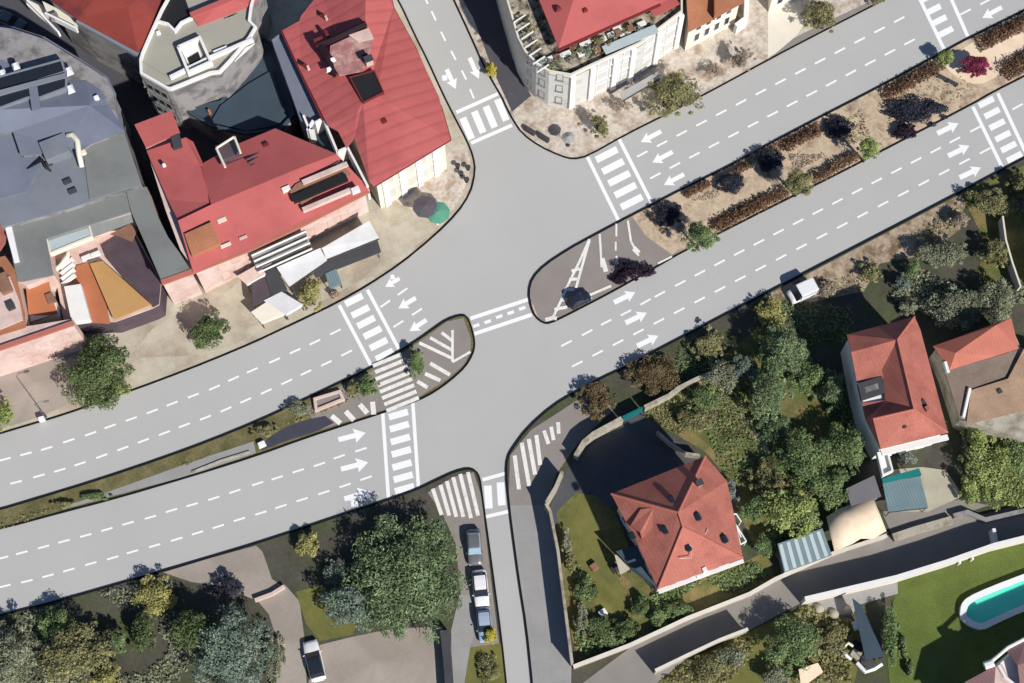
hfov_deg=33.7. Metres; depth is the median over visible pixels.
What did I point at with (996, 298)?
garden tree
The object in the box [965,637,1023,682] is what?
villa
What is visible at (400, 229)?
pavement
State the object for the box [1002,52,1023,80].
undergrowth
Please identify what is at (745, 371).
garden tree
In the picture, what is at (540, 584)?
pavement
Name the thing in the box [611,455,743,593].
villa
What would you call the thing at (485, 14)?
pavement
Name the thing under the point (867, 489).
garden shed
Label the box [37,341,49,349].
window
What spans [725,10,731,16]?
window
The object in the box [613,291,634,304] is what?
arrow marking
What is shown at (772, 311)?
garden tree
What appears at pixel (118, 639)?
garden tree
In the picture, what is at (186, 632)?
garden tree
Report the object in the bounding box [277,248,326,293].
shop awning
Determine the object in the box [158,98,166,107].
window
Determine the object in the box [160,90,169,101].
window
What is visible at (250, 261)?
window
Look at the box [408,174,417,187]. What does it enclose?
window
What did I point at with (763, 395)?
garden tree
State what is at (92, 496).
bush
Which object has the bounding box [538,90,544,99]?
window
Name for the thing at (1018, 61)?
hedge
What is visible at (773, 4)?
side house
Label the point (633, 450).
yard
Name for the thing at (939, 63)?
undergrowth
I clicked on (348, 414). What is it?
old road marking
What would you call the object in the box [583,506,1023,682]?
lane
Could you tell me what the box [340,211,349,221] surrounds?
window
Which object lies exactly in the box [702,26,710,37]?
window
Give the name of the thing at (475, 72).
arrow marking
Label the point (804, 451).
garden tree
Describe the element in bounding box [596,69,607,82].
window
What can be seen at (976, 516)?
garden wall
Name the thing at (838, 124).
clipped shrub
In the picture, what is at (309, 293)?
bushy tree
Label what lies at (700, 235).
topiary tree
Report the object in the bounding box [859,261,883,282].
garden tree
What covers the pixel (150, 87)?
window
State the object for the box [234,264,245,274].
window
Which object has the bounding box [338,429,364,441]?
arrow marking
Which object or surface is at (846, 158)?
hedge
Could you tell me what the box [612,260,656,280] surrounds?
spiky shrub
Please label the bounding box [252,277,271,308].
canvas shade
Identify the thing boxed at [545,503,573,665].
garden wall
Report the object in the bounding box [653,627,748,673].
garden wall
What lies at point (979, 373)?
old house
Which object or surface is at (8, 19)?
parked car
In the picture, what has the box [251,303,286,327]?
canvas shade
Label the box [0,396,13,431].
spiky shrub
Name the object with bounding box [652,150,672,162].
arrow marking
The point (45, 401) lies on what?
street lamp
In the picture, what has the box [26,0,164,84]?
red roofed block
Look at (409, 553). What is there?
tree
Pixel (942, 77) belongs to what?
bench
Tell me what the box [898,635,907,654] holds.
grass tuft
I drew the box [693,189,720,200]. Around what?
undergrowth
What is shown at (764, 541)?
garden tree
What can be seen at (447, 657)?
retaining wall
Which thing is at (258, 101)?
courtyard hall
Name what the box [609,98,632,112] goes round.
bare tree
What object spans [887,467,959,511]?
patio
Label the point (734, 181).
clipped shrub
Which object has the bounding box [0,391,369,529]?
undergrowth
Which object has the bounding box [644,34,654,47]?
window
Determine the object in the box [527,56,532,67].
window
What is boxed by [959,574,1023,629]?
swimming pool
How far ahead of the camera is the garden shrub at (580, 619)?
198.93 m
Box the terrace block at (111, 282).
[55,224,167,333]
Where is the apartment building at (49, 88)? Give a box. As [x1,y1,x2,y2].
[0,25,134,156]
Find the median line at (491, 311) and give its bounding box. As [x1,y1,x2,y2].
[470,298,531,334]
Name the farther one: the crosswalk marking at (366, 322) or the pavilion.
the crosswalk marking at (366, 322)
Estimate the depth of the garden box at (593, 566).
201.58 m
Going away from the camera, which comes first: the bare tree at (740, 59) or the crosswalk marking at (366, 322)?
the crosswalk marking at (366, 322)
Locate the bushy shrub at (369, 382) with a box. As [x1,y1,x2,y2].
[354,374,379,395]
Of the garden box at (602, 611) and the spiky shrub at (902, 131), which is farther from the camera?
the spiky shrub at (902, 131)
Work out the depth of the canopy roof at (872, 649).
197.01 m
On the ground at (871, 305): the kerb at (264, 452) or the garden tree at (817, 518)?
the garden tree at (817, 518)
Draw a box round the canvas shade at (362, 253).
[313,240,380,279]
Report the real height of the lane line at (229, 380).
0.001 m
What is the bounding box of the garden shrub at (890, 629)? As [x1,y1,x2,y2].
[879,599,900,667]
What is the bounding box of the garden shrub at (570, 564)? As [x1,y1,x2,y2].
[562,553,575,573]
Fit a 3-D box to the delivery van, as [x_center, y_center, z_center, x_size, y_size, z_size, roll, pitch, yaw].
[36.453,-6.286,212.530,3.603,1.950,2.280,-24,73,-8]
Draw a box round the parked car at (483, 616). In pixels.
[476,606,492,642]
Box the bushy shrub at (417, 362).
[408,348,424,378]
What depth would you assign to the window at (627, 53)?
215.46 m
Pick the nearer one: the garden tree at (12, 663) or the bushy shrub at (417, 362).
the garden tree at (12, 663)
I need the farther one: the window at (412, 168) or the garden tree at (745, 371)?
the window at (412, 168)
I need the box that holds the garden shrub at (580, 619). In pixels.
[572,601,588,637]
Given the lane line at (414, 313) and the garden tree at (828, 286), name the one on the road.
the lane line at (414, 313)
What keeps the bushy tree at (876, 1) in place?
on the path at (802, 37)
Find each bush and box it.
[49,500,75,507]
[80,492,112,500]
[249,424,277,437]
[282,399,308,415]
[484,628,496,643]
[485,62,496,78]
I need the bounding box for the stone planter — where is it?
[313,390,344,411]
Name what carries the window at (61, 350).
in the row house at (25, 343)
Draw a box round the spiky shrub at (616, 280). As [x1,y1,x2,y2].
[609,275,627,284]
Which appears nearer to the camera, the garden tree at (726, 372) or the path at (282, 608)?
the path at (282, 608)
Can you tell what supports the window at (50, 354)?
in the row house at (25, 343)
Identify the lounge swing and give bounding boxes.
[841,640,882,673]
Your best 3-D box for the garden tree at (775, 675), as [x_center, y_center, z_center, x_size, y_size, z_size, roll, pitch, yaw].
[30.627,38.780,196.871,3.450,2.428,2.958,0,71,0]
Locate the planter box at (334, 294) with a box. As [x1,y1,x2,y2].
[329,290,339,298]
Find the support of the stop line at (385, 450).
on the road
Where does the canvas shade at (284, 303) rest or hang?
on the pavement at (284, 14)
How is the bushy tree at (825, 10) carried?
on the path at (802, 37)
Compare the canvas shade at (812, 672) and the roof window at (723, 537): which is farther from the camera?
the canvas shade at (812, 672)
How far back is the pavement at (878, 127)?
221.42 m
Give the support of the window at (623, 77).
in the corner building at (569, 54)
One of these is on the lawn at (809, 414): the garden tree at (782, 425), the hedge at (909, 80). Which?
the garden tree at (782, 425)
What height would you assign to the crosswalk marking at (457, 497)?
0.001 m
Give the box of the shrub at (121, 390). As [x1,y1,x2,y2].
[113,383,130,397]
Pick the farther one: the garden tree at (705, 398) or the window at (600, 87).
the window at (600, 87)
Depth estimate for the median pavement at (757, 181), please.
220.04 m
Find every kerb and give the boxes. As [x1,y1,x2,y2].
[0,0,475,433]
[0,314,474,528]
[0,468,506,682]
[453,0,880,158]
[505,157,1023,682]
[528,10,1023,323]
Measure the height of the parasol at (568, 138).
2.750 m
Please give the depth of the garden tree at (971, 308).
210.11 m
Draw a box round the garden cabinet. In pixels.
[851,620,858,630]
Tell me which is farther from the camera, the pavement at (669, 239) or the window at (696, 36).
the window at (696, 36)
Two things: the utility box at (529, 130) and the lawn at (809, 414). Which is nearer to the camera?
the lawn at (809, 414)
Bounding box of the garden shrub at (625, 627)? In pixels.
[604,618,641,641]
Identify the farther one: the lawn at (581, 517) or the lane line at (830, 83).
the lane line at (830, 83)
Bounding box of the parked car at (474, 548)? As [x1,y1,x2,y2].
[466,529,482,565]
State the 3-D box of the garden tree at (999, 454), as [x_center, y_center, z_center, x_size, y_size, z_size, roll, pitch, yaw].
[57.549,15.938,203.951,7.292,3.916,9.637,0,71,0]
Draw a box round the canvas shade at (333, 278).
[325,269,341,291]
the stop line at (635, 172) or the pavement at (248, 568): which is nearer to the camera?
the pavement at (248, 568)
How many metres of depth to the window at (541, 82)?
217.44 m
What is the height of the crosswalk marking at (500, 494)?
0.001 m
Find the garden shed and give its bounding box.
[844,476,880,505]
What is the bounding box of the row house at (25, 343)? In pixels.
[0,224,85,375]
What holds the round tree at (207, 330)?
on the pavement at (284, 14)
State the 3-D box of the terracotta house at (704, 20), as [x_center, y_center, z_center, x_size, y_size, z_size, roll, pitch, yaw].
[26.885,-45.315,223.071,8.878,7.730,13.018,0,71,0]
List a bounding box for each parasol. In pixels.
[413,196,436,217]
[428,201,449,223]
[562,132,574,146]
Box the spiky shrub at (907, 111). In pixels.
[882,95,948,126]
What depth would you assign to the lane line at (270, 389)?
207.97 m
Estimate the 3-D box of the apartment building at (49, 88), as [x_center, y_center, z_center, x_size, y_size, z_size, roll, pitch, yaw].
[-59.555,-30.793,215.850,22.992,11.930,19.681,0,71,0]
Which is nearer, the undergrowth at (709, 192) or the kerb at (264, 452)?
the kerb at (264, 452)
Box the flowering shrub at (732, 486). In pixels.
[727,479,739,501]
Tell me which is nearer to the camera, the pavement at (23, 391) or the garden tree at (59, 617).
the garden tree at (59, 617)
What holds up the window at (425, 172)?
in the corner building at (366, 79)
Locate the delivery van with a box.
[786,278,818,304]
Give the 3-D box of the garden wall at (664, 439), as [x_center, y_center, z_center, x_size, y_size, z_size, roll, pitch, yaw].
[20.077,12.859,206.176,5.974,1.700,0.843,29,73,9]
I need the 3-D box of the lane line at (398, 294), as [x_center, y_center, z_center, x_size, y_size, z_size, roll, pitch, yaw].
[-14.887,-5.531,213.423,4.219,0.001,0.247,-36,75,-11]
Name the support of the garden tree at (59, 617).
on the ground at (291, 569)
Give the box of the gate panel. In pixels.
[622,407,642,420]
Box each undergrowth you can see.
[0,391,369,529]
[6,579,204,682]
[573,562,767,654]
[659,300,861,540]
[661,607,853,682]
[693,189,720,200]
[709,193,762,228]
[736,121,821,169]
[789,152,823,168]
[814,219,950,294]
[829,202,959,294]
[840,110,869,142]
[879,77,971,138]
[884,57,945,85]
[892,187,1023,320]
[974,14,1023,51]
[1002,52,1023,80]
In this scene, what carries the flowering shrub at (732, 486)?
on the ground at (871, 305)
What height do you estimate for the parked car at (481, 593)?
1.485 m
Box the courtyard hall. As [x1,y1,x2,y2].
[186,34,299,143]
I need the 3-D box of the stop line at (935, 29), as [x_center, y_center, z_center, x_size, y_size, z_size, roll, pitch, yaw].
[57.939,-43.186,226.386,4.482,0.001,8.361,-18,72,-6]
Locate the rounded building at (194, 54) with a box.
[139,0,272,129]
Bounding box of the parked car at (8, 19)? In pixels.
[0,10,26,29]
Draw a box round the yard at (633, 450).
[550,411,700,529]
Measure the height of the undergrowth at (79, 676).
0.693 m
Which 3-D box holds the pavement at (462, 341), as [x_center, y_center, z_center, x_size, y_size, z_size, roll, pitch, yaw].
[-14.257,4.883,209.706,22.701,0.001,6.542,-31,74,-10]
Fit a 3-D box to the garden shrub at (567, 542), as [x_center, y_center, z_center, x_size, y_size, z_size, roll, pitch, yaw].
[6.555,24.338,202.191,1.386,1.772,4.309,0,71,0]
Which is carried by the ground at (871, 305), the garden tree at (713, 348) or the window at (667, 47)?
the garden tree at (713, 348)
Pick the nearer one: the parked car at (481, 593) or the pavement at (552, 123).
the parked car at (481, 593)
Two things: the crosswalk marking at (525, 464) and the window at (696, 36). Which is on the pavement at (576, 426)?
the crosswalk marking at (525, 464)
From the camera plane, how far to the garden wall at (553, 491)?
203.03 m
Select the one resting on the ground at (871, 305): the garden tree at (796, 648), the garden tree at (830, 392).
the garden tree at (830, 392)
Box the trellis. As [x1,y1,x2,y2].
[734,513,746,545]
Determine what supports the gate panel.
on the ground at (871, 305)
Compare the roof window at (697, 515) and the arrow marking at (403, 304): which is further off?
the arrow marking at (403, 304)
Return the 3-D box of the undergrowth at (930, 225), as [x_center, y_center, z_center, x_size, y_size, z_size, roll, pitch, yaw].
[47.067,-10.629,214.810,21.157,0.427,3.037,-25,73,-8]
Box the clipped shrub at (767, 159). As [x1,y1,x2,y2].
[745,147,785,172]
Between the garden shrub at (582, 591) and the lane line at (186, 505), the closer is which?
the garden shrub at (582, 591)
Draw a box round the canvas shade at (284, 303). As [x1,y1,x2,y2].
[264,292,303,319]
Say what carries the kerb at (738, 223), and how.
on the road
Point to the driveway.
(378, 657)
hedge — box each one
[684,180,710,197]
[711,186,789,231]
[728,163,749,174]
[782,126,821,150]
[810,151,859,183]
[880,63,938,99]
[982,14,1023,45]
[996,50,1023,77]
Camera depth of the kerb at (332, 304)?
213.63 m
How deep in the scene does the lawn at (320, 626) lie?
200.15 m
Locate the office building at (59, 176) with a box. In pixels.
[0,132,146,257]
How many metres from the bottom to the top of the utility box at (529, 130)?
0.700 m
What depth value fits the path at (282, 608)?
199.69 m
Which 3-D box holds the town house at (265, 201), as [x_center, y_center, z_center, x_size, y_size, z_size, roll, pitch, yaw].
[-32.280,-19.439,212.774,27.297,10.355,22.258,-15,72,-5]
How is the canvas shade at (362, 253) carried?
on the pavement at (400, 229)
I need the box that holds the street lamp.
[34,400,48,417]
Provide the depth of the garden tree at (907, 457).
205.14 m
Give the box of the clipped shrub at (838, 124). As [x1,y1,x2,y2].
[821,115,855,139]
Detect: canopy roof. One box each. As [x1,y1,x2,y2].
[852,598,883,660]
[880,468,921,488]
[882,476,927,515]
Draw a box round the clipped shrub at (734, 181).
[714,171,743,194]
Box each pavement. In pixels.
[0,333,109,428]
[2,0,473,433]
[129,183,466,357]
[163,546,280,598]
[261,416,333,449]
[308,318,470,428]
[396,143,469,211]
[428,472,498,682]
[451,595,476,682]
[455,0,876,157]
[463,0,530,110]
[509,394,613,504]
[510,505,570,682]
[530,12,1023,323]
[530,218,681,321]
[632,192,685,253]
[763,195,965,301]
[768,0,802,56]
[858,87,893,150]
[941,29,1023,83]
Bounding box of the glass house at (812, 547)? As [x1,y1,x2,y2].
[776,529,831,573]
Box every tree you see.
[0,617,39,682]
[37,605,76,641]
[38,619,121,682]
[56,333,135,411]
[91,661,121,682]
[105,630,126,653]
[126,613,156,653]
[130,573,177,617]
[167,609,215,652]
[187,602,275,682]
[189,309,230,350]
[213,575,243,595]
[265,634,285,682]
[295,531,319,557]
[298,276,321,311]
[319,584,374,629]
[323,558,345,583]
[339,512,470,644]
[577,381,617,420]
[590,115,609,137]
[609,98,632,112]
[624,354,681,397]
[640,68,704,117]
[676,407,715,432]
[681,220,719,252]
[685,380,719,411]
[686,651,735,682]
[690,324,726,364]
[703,62,724,78]
[705,359,740,396]
[713,646,746,667]
[729,354,755,381]
[730,47,756,70]
[739,490,771,525]
[746,457,779,497]
[747,370,794,422]
[754,324,809,386]
[754,528,779,558]
[755,295,786,330]
[755,413,792,443]
[756,489,819,539]
[761,470,790,499]
[761,613,819,675]
[762,663,790,682]
[774,426,829,485]
[782,169,813,196]
[786,357,827,395]
[795,508,822,533]
[799,466,850,511]
[800,0,835,32]
[812,367,844,412]
[813,622,849,658]
[817,280,836,297]
[818,421,864,475]
[856,136,881,162]
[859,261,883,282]
[868,0,884,6]
[893,272,910,291]
[899,301,918,315]
[899,452,917,464]
[905,259,921,277]
[915,238,967,268]
[919,283,986,329]
[937,50,953,65]
[949,210,970,228]
[957,434,1019,511]
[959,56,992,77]
[959,475,980,505]
[960,428,988,448]
[965,187,1016,216]
[975,238,1009,267]
[977,276,1023,323]
[1000,438,1023,478]
[1001,476,1023,507]
[1004,172,1023,198]
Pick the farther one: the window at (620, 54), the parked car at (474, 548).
the window at (620, 54)
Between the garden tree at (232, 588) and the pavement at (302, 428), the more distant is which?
the pavement at (302, 428)
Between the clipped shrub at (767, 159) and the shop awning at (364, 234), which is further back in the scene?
the clipped shrub at (767, 159)
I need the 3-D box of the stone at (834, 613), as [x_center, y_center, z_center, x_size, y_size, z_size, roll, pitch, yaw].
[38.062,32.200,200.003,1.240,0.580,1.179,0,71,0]
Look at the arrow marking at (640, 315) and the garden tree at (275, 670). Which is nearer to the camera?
the garden tree at (275, 670)
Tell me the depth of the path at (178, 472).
205.96 m
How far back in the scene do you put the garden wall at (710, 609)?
199.43 m
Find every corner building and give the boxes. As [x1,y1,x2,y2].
[281,0,450,207]
[497,0,684,109]
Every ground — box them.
[0,316,472,525]
[0,470,500,682]
[507,159,1023,682]
[659,605,861,682]
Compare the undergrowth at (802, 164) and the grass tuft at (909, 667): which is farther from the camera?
the undergrowth at (802, 164)
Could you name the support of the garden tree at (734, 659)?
on the garden ground at (754, 669)
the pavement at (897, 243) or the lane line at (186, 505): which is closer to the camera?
the lane line at (186, 505)
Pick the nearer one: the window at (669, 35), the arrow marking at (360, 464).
the arrow marking at (360, 464)
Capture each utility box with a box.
[38,416,45,422]
[257,440,266,448]
[524,126,535,135]
[538,133,549,142]
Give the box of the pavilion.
[826,499,885,551]
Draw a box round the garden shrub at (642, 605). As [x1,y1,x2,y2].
[629,595,649,616]
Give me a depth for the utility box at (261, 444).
206.53 m
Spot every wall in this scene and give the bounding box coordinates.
[192,451,249,472]
[254,585,284,601]
[440,630,453,682]
[544,471,563,504]
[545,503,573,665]
[573,416,622,459]
[573,534,886,668]
[643,372,711,411]
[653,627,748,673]
[656,431,699,458]
[733,0,748,34]
[801,536,1023,604]
[891,516,952,541]
[952,508,1023,522]
[988,528,997,543]
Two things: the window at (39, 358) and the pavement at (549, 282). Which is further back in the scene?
the pavement at (549, 282)
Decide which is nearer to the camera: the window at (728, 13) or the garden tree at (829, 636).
the garden tree at (829, 636)
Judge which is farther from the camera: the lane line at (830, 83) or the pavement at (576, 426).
the lane line at (830, 83)
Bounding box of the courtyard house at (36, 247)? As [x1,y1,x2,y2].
[5,187,201,303]
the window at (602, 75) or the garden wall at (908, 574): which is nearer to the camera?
the garden wall at (908, 574)
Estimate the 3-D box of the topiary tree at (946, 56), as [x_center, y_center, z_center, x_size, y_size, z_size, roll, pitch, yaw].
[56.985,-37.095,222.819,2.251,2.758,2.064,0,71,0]
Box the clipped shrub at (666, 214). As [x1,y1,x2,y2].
[647,201,681,227]
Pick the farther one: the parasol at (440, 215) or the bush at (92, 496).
the parasol at (440, 215)
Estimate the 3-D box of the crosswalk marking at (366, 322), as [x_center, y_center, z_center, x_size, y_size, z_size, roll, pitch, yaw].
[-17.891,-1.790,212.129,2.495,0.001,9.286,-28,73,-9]
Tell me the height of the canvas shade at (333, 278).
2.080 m
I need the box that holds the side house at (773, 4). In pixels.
[768,0,792,11]
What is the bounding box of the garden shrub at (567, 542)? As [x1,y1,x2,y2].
[561,528,572,559]
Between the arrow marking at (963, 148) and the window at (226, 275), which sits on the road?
the arrow marking at (963, 148)
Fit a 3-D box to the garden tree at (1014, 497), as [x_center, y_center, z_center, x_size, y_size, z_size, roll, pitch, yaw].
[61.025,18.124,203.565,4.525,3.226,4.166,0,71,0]
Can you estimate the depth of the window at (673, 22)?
216.99 m
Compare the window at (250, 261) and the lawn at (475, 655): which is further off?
the window at (250, 261)
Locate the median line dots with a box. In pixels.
[473,306,525,327]
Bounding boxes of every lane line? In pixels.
[0,329,340,460]
[0,447,366,558]
[0,476,371,587]
[10,350,351,484]
[380,288,407,307]
[393,308,421,327]
[425,0,474,98]
[561,126,979,346]
[572,147,989,366]
[637,16,904,157]
[650,39,914,178]
[960,0,989,14]
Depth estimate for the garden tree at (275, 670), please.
197.26 m
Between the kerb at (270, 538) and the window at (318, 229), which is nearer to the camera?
the kerb at (270, 538)
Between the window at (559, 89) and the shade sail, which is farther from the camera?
the window at (559, 89)
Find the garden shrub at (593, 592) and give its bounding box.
[586,582,598,600]
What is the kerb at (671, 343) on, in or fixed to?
on the road
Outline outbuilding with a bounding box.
[26,282,62,324]
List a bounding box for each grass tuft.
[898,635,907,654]
[905,658,913,677]
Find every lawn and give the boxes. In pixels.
[296,586,355,640]
[465,643,504,682]
[557,493,773,651]
[566,494,633,616]
[616,557,767,613]
[649,388,741,487]
[691,321,851,549]
[887,543,1023,682]
[961,165,1023,288]
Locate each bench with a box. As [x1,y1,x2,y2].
[937,74,948,81]
[947,79,958,86]
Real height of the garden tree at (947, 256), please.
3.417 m
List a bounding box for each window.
[14,349,26,357]
[21,358,33,366]
[25,345,37,353]
[33,354,45,362]
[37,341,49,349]
[44,350,56,358]
[49,337,61,346]
[56,346,67,355]
[60,333,72,342]
[67,342,79,351]
[146,82,154,93]
[151,94,159,103]
[153,86,161,97]
[155,104,163,113]
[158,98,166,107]
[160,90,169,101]
[165,102,173,112]
[217,262,227,270]
[221,270,232,280]
[231,256,241,263]
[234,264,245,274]
[248,258,254,267]
[314,224,323,234]
[327,217,337,228]
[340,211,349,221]
[388,177,394,185]
[389,187,397,198]
[397,181,407,193]
[407,163,416,174]
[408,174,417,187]
[421,156,427,165]
[423,167,429,178]
[430,164,433,174]
[526,79,531,90]
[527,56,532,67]
[527,68,532,79]
[538,67,545,77]
[538,78,545,88]
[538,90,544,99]
[554,96,561,104]
[555,74,563,82]
[555,85,562,92]
[595,81,605,93]
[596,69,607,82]
[597,58,608,70]
[607,75,618,87]
[608,64,620,76]
[610,52,621,65]
[619,71,627,82]
[620,516,625,525]
[621,59,629,70]
[622,47,634,59]
[628,531,636,540]
[641,57,650,70]
[643,44,652,59]
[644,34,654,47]
[656,25,665,39]
[661,525,668,534]
[663,40,672,54]
[665,28,674,42]
[667,16,677,30]
[668,495,675,502]
[685,544,691,551]
[692,32,699,43]
[694,512,701,520]
[695,26,701,32]
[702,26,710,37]
[713,21,720,32]
[720,534,728,543]
[722,16,729,27]
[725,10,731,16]
[775,0,782,6]
[921,399,926,406]
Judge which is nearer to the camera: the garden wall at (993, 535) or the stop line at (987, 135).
the garden wall at (993, 535)
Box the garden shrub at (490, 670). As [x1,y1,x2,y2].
[477,654,500,682]
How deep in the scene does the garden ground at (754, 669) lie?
198.54 m
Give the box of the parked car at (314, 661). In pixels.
[303,639,325,682]
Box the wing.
[272,33,319,142]
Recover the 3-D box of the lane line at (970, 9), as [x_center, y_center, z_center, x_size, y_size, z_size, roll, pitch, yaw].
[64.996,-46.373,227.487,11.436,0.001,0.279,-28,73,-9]
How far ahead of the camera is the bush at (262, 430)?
206.97 m
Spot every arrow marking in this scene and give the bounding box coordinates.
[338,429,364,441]
[341,458,367,471]
[344,488,369,505]
[385,274,399,286]
[399,296,416,307]
[410,318,427,330]
[442,68,456,88]
[468,57,479,78]
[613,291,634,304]
[625,312,645,324]
[636,335,657,347]
[641,130,661,142]
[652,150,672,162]
[664,173,684,184]
[936,122,957,135]
[947,145,968,157]
[959,166,980,179]
[982,5,1002,17]
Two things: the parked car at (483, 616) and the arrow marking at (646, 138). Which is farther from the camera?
the arrow marking at (646, 138)
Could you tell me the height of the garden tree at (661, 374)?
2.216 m
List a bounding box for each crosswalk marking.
[344,293,393,361]
[372,353,418,411]
[388,409,414,493]
[431,472,479,518]
[460,98,508,139]
[484,482,505,508]
[513,422,560,489]
[595,146,643,209]
[920,0,953,37]
[978,96,1022,163]
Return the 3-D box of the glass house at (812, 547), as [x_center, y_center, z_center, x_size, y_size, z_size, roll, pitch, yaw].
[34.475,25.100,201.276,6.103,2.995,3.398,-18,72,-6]
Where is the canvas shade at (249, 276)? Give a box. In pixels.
[237,266,265,292]
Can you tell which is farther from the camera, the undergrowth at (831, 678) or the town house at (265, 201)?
the town house at (265, 201)
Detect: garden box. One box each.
[589,562,598,571]
[597,608,607,617]
[610,563,618,573]
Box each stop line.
[338,289,400,365]
[381,403,419,498]
[456,93,512,143]
[482,472,508,517]
[586,139,652,219]
[919,0,968,49]
[971,93,1023,167]
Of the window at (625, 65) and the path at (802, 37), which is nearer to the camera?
the window at (625, 65)
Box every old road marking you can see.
[330,330,470,424]
[545,220,671,320]
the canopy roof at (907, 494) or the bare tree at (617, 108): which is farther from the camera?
the bare tree at (617, 108)
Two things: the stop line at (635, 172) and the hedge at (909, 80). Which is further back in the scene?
the hedge at (909, 80)
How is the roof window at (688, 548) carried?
in the villa at (679, 522)
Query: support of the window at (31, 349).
in the row house at (25, 343)
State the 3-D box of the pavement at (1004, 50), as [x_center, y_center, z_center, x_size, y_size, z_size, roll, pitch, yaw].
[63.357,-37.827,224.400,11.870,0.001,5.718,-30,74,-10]
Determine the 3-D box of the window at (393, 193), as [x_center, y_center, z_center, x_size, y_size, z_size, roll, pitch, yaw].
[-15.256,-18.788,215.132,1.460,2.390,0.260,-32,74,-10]
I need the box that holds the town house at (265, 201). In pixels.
[135,110,369,291]
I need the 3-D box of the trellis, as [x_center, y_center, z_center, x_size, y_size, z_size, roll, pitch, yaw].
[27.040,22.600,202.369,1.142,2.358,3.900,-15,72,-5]
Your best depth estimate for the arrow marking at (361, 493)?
205.04 m
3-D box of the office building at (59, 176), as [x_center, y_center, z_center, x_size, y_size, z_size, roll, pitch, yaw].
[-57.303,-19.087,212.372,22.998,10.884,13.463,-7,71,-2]
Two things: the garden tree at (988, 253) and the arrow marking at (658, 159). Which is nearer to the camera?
the garden tree at (988, 253)
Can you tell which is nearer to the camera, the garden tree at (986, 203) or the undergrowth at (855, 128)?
the garden tree at (986, 203)
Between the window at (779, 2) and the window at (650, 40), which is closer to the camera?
the window at (650, 40)
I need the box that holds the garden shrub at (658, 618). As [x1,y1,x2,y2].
[649,606,670,627]
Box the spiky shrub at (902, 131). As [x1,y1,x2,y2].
[892,123,916,139]
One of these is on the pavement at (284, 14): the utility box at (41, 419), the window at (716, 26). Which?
the utility box at (41, 419)
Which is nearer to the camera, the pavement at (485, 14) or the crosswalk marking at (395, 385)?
the crosswalk marking at (395, 385)
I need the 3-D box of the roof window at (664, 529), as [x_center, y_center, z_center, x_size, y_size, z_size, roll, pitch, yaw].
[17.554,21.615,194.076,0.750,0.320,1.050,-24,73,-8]
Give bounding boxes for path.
[62,442,255,509]
[253,585,306,682]
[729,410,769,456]
[772,0,874,56]
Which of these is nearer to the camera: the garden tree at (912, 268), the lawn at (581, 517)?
the lawn at (581, 517)
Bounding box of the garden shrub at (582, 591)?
[572,574,591,604]
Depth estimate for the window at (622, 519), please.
202.70 m
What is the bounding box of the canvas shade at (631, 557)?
[616,545,653,588]
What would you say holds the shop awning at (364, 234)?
on the pavement at (400, 229)
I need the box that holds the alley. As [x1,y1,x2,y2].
[0,0,304,276]
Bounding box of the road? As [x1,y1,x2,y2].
[0,0,1023,682]
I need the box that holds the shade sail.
[615,555,629,576]
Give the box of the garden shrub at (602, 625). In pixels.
[585,613,614,640]
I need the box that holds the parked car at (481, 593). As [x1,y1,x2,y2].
[472,569,489,607]
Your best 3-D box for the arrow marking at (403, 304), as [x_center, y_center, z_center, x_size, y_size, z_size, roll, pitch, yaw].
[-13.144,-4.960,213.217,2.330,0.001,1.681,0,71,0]
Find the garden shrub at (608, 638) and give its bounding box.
[593,629,625,649]
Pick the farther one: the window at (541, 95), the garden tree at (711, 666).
the window at (541, 95)
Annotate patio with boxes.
[805,582,897,616]
[882,499,987,533]
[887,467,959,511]
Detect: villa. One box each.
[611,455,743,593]
[840,316,948,477]
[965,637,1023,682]
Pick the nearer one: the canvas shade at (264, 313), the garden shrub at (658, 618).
the garden shrub at (658, 618)
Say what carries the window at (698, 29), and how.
in the terracotta house at (704, 20)
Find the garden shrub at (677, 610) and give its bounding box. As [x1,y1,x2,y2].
[663,601,693,617]
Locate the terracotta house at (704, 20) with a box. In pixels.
[683,0,743,49]
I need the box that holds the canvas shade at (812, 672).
[799,663,822,682]
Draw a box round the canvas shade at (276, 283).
[264,266,288,295]
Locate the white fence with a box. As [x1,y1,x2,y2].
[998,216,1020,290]
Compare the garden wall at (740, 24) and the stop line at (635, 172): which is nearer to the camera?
the stop line at (635, 172)
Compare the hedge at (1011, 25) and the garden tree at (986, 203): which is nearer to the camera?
the garden tree at (986, 203)
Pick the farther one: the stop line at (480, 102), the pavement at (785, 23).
the pavement at (785, 23)
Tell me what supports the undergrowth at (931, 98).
on the median pavement at (757, 181)
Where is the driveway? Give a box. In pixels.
[309,626,443,682]
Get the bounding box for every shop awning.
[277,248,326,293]
[322,221,378,260]
[619,72,660,106]
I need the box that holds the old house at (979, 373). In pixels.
[929,318,1023,448]
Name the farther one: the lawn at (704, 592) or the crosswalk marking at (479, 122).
the crosswalk marking at (479, 122)
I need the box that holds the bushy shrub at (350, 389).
[344,379,358,395]
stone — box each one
[814,604,823,613]
[829,609,838,618]
[844,606,853,615]

